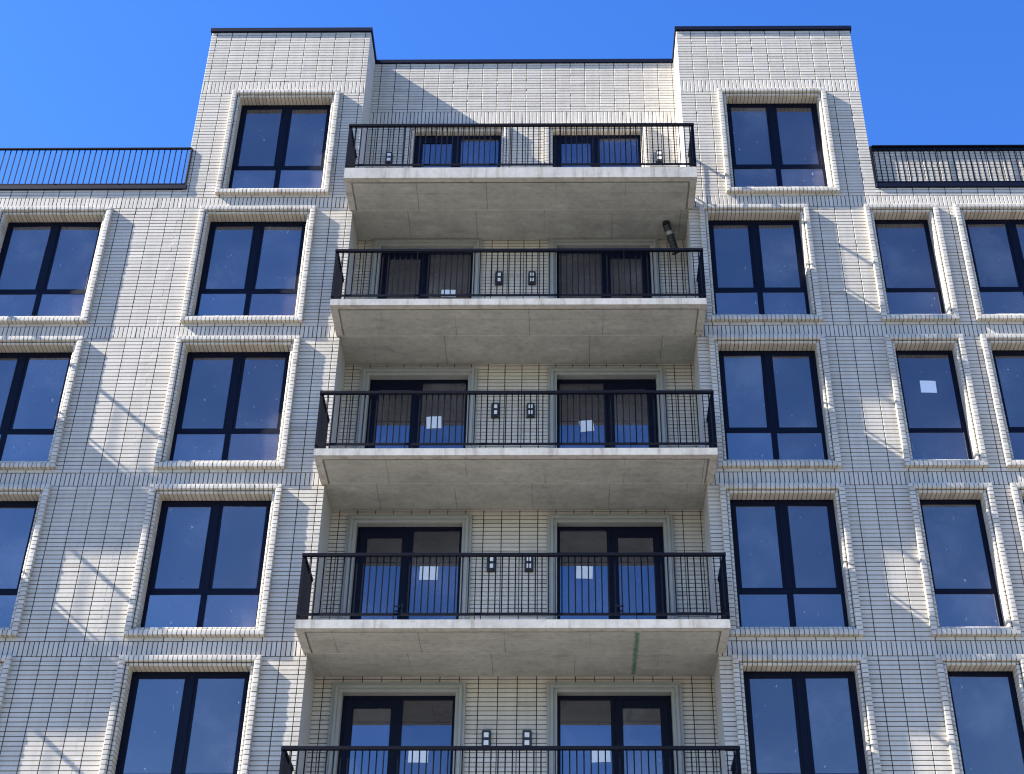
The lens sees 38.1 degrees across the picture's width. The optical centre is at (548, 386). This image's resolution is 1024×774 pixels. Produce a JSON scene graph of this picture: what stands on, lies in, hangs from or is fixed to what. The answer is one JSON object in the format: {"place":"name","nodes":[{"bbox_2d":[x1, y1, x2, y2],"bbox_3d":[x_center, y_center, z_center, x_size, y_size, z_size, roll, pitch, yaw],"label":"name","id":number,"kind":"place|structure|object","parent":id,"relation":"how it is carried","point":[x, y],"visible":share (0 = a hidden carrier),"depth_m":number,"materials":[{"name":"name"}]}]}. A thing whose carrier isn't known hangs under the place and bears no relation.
{"place":"outdoors","nodes":[
{"label":"outdoors","id":0,"kind":"place"},
{"bbox_2d":[0,25,1023,773],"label":"apartment building","id":1,"kind":"structure","parent":0,"point":[774,497],"depth_m":24.90,"materials":[{"name":"white brick"}]},
{"bbox_2d":[0,655,12,714],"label":"window","id":2,"kind":"structure","parent":1,"relation":"in","point":[6,661],"depth_m":22.27,"materials":[{"name":"white brick"}]},
{"bbox_2d":[0,484,50,636],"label":"window","id":3,"kind":"structure","parent":1,"relation":"in","point":[23,507],"depth_m":23.76,"materials":[{"name":"blue glass"}]},
{"bbox_2d":[0,336,83,469],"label":"window","id":4,"kind":"structure","parent":1,"relation":"in","point":[36,389],"depth_m":25.42,"materials":[{"name":"blue glass"}]},
{"bbox_2d":[0,206,113,323],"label":"window","id":5,"kind":"structure","parent":1,"relation":"in","point":[51,257],"depth_m":27.13,"materials":[{"name":"blue glass"}]},
{"bbox_2d":[98,655,261,773],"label":"window","id":6,"kind":"structure","parent":1,"relation":"in","point":[181,716],"depth_m":22.11,"materials":[{"name":"blue glass"}]},
{"bbox_2d":[123,484,282,636],"bbox_3d":[-5.408,2.777,23.497,2.148,2.675,0.373,0,-35,0],"label":"window","id":7,"kind":"structure","parent":1,"relation":"in","point":[210,570],"depth_m":23.57,"materials":[{"name":"blue glass"}]},
{"bbox_2d":[154,335,300,468],"bbox_3d":[-5.402,0.304,25.204,2.148,2.675,0.373,0,-35,0],"label":"window","id":8,"kind":"structure","parent":1,"relation":"in","point":[234,405],"depth_m":25.30,"materials":[{"name":"blue glass"}]},
{"bbox_2d":[180,205,315,322],"bbox_3d":[-5.395,-2.169,26.910,2.148,2.675,0.373,0,-35,0],"label":"window","id":9,"kind":"structure","parent":1,"relation":"in","point":[252,272],"depth_m":27.02,"materials":[{"name":"blue glass"}]},
{"bbox_2d":[215,89,340,194],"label":"window","id":10,"kind":"structure","parent":1,"relation":"in","point":[284,144],"depth_m":28.76,"materials":[{"name":"blue glass"}]},
{"bbox_2d":[385,152,392,163],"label":"wall light","id":11,"kind":"object","parent":1,"relation":"attached to","point":[388,161],"visible":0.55,"depth_m":29.37,"materials":[{"name":"black plastic"}]},
{"bbox_2d":[326,682,465,773],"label":"balcony door","id":12,"kind":"structure","parent":1,"relation":"in","point":[361,713],"depth_m":22.85,"materials":[{"name":"blue glass"}]},
{"bbox_2d":[408,751,427,762],"bbox_3d":[-1.988,5.627,22.581,0.300,0.200,0.005,1,-35,1],"label":"paper sheet","id":13,"kind":"object","parent":12,"relation":"attached to","point":[416,756],"visible":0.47,"depth_m":22.57,"materials":[{"name":"white paper"}]},
{"bbox_2d":[338,514,471,619],"bbox_3d":[-2.317,3.302,24.098,2.080,2.718,0.275,0,-35,0],"label":"balcony door","id":14,"kind":"structure","parent":1,"relation":"in","point":[365,533],"depth_m":24.43,"materials":[{"name":"blue glass"}]},
{"bbox_2d":[419,566,437,579],"bbox_3d":[-1.971,3.059,24.353,0.300,0.250,0.005,1,-35,1],"label":"paper sheet","id":15,"kind":"object","parent":14,"relation":"attached to","point":[426,572],"visible":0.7,"depth_m":24.35,"materials":[{"name":"white paper"}]},
{"bbox_2d":[354,367,477,447],"bbox_3d":[-2.310,0.829,25.805,2.080,2.718,0.275,0,-35,0],"label":"balcony door","id":16,"kind":"structure","parent":1,"relation":"in","point":[394,378],"depth_m":26.21,"materials":[{"name":"blue glass"}]},
{"bbox_2d":[426,416,440,428],"bbox_3d":[-2.014,0.623,26.035,0.260,0.250,0.005,-3,-35,-1],"label":"paper sheet","id":17,"kind":"object","parent":16,"relation":"attached to","point":[434,421],"visible":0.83,"depth_m":26.04,"materials":[{"name":"white paper"}]},
{"bbox_2d":[368,238,481,298],"bbox_3d":[-2.304,-1.645,27.512,2.080,2.718,0.275,0,-35,0],"label":"balcony door","id":18,"kind":"structure","parent":1,"relation":"in","point":[475,243],"depth_m":27.97,"materials":[{"name":"black glass"}]},
{"bbox_2d":[441,290,455,293],"bbox_3d":[-1.868,-1.748,27.669,0.270,0.170,0.005,1,-35,1],"label":"paper sheet","id":19,"kind":"object","parent":18,"relation":"attached to","point":[448,291],"visible":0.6,"depth_m":27.69,"materials":[{"name":"white paper"}]},
{"bbox_2d":[403,123,508,167],"bbox_3d":[-1.831,-4.116,29.218,2.063,2.718,0.287,0,-35,0],"label":"balcony door","id":20,"kind":"structure","parent":1,"relation":"in","point":[488,148],"depth_m":29.76,"materials":[{"name":"blue glass"}]},
{"bbox_2d":[481,730,490,745],"bbox_3d":[-0.948,5.365,22.550,0.144,0.292,0.082,0,-35,0],"label":"wall light","id":21,"kind":"object","parent":1,"relation":"attached to","point":[486,737],"visible":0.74,"depth_m":22.53,"materials":[{"name":"black plastic"}]},
{"bbox_2d":[487,557,494,571],"bbox_3d":[-0.942,2.887,24.259,0.144,0.292,0.082,0,-35,0],"label":"wall light","id":22,"kind":"object","parent":1,"relation":"attached to","point":[492,564],"visible":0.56,"depth_m":24.21,"materials":[{"name":"black plastic"}]},
{"bbox_2d":[491,403,498,418],"bbox_3d":[-0.935,0.410,25.969,0.144,0.292,0.082,0,-35,0],"label":"wall light","id":23,"kind":"object","parent":1,"relation":"attached to","point":[496,410],"visible":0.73,"depth_m":25.92,"materials":[{"name":"black plastic"}]},
{"bbox_2d":[495,271,502,285],"bbox_3d":[-0.928,-2.031,27.653,0.144,0.292,0.082,0,-35,0],"label":"wall light","id":24,"kind":"object","parent":1,"relation":"attached to","point":[500,274],"visible":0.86,"depth_m":27.61,"materials":[{"name":"black plastic"}]},
{"bbox_2d":[522,730,531,745],"bbox_3d":[-0.328,5.363,22.545,0.144,0.292,0.082,0,-35,0],"label":"wall light","id":25,"kind":"object","parent":1,"relation":"attached to","point":[526,737],"visible":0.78,"depth_m":22.53,"materials":[{"name":"black plastic"}]},
{"bbox_2d":[524,557,532,571],"bbox_3d":[-0.322,2.886,24.255,0.144,0.292,0.082,0,-35,0],"label":"wall light","id":26,"kind":"object","parent":1,"relation":"attached to","point":[530,565],"visible":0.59,"depth_m":24.20,"materials":[{"name":"black plastic"}]},
{"bbox_2d":[526,403,534,417],"bbox_3d":[-0.315,0.408,25.965,0.144,0.292,0.082,0,-35,0],"label":"wall light","id":27,"kind":"object","parent":1,"relation":"attached to","point":[532,410],"visible":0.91,"depth_m":25.93,"materials":[{"name":"black plastic"}]},
{"bbox_2d":[528,271,535,284],"bbox_3d":[-0.309,-2.032,27.648,0.144,0.292,0.082,0,-35,0],"label":"wall light","id":28,"kind":"object","parent":1,"relation":"attached to","point":[533,280],"visible":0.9,"depth_m":27.60,"materials":[{"name":"black plastic"}]},
{"bbox_2d":[576,566,592,578],"bbox_3d":[0.589,3.045,24.341,0.270,0.230,0.005,2,-35,2],"label":"paper sheet","id":29,"kind":"object","parent":1,"relation":"attached to","point":[584,572],"visible":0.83,"depth_m":24.34,"materials":[{"name":"white paper"}]},
{"bbox_2d":[581,420,593,431],"bbox_3d":[0.666,0.683,25.971,0.250,0.230,0.005,-5,-34,-3],"label":"paper sheet","id":30,"kind":"object","parent":1,"relation":"attached to","point":[583,425],"visible":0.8,"depth_m":25.96,"materials":[{"name":"white paper"}]},
{"bbox_2d":[545,127,649,166],"bbox_3d":[0.963,-4.122,29.199,2.080,2.718,0.287,0,-35,0],"label":"balcony door","id":31,"kind":"structure","parent":1,"relation":"in","point":[554,131],"depth_m":29.74,"materials":[{"name":"blue glass"}]},
{"bbox_2d":[592,751,610,762],"bbox_3d":[0.792,5.621,22.562,0.300,0.190,0.005,-2,-35,-1],"label":"paper sheet","id":32,"kind":"object","parent":1,"relation":"attached to","point":[601,756],"visible":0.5,"depth_m":22.56,"materials":[{"name":"white paper"}]},
{"bbox_2d":[548,238,660,297],"bbox_3d":[1.036,-1.652,27.488,2.090,2.718,0.275,0,-35,0],"label":"balcony door","id":33,"kind":"structure","parent":1,"relation":"in","point":[552,242],"depth_m":27.95,"materials":[{"name":"black glass"}]},
{"bbox_2d":[548,367,668,447],"bbox_3d":[1.030,0.822,25.782,2.090,2.718,0.275,0,-35,0],"label":"balcony door","id":34,"kind":"structure","parent":1,"relation":"in","point":[559,378],"depth_m":26.18,"materials":[{"name":"blue glass"}]},
{"bbox_2d":[547,514,677,618],"bbox_3d":[1.023,3.295,24.075,2.090,2.718,0.275,0,-35,0],"label":"balcony door","id":35,"kind":"structure","parent":1,"relation":"in","point":[566,533],"depth_m":24.41,"materials":[{"name":"blue glass"}]},
{"bbox_2d":[547,682,685,773],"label":"balcony door","id":36,"kind":"structure","parent":1,"relation":"in","point":[578,713],"depth_m":22.83,"materials":[{"name":"blue glass"}]},
{"bbox_2d":[656,150,662,162],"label":"wall light","id":37,"kind":"object","parent":1,"relation":"attached to","point":[661,156],"visible":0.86,"depth_m":29.33,"materials":[{"name":"black plastic"}]},
{"bbox_2d":[662,220,679,254],"bbox_3d":[2.283,-2.822,27.694,0.451,0.676,0.268,23,-41,-30],"label":"drain pipe","id":38,"kind":"object","parent":1,"relation":"hanging from","point":[670,233],"visible":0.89,"depth_m":27.66,"materials":[{"name":"grey metal"}]},
{"bbox_2d":[699,204,822,321],"bbox_3d":[3.797,-2.188,26.847,2.023,2.675,0.372,0,-35,0],"label":"window","id":39,"kind":"structure","parent":1,"relation":"in","point":[756,266],"depth_m":26.96,"materials":[{"name":"blue glass"}]},
{"bbox_2d":[708,334,841,467],"bbox_3d":[3.791,0.285,25.140,2.023,2.675,0.372,0,-35,0],"label":"window","id":40,"kind":"structure","parent":1,"relation":"in","point":[773,407],"depth_m":25.24,"materials":[{"name":"blue glass"}]},
{"bbox_2d":[717,88,839,193],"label":"window","id":41,"kind":"structure","parent":1,"relation":"in","point":[778,147],"depth_m":28.69,"materials":[{"name":"blue glass"}]},
{"bbox_2d":[719,483,863,636],"bbox_3d":[3.784,2.758,23.434,2.023,2.675,0.372,0,-35,0],"label":"window","id":42,"kind":"structure","parent":1,"relation":"in","point":[788,562],"depth_m":23.51,"materials":[{"name":"blue glass"}]},
{"bbox_2d":[732,654,881,773],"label":"window","id":43,"kind":"structure","parent":1,"relation":"in","point":[796,714],"depth_m":22.05,"materials":[{"name":"blue glass"}]},
{"bbox_2d":[864,204,959,321],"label":"window","id":44,"kind":"structure","parent":1,"relation":"in","point":[905,266],"depth_m":26.90,"materials":[{"name":"blue glass"}]},
{"bbox_2d":[884,334,988,467],"bbox_3d":[6.518,0.279,25.122,1.357,2.675,0.372,0,-35,0],"label":"window","id":45,"kind":"structure","parent":1,"relation":"in","point":[934,432],"depth_m":25.17,"materials":[{"name":"blue glass"}]},
{"bbox_2d":[920,381,936,392],"bbox_3d":[6.521,-0.006,25.443,0.270,0.250,0.005,2,-35,2],"label":"paper sheet","id":46,"kind":"object","parent":45,"relation":"attached to","point":[928,386],"visible":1,"depth_m":25.44,"materials":[{"name":"white paper"}]},
{"bbox_2d":[907,483,1021,636],"bbox_3d":[6.511,2.753,23.415,1.357,2.675,0.372,0,-35,0],"label":"window","id":47,"kind":"structure","parent":1,"relation":"in","point":[960,585],"depth_m":23.46,"materials":[{"name":"blue glass"}]},
{"bbox_2d":[934,654,1023,773],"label":"window","id":48,"kind":"structure","parent":1,"relation":"in","point":[984,724],"depth_m":22.06,"materials":[{"name":"blue glass"}]},
{"bbox_2d":[953,203,1023,321],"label":"window","id":49,"kind":"structure","parent":1,"relation":"in","point":[993,248],"depth_m":27.03,"materials":[{"name":"blue glass"}]},
{"bbox_2d":[980,334,1023,467],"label":"window","id":50,"kind":"structure","parent":1,"relation":"in","point":[1003,354],"depth_m":25.34,"materials":[{"name":"blue glass"}]},
{"bbox_2d":[1010,483,1023,553],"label":"window","id":51,"kind":"structure","parent":1,"relation":"in","point":[1017,489],"depth_m":23.81,"materials":[{"name":"white brick"}]},
{"bbox_2d":[0,0,1023,183],"label":"sky","id":52,"kind":"structure","parent":0,"point":[74,73],"materials":[{"name":"blue"}]}
]}

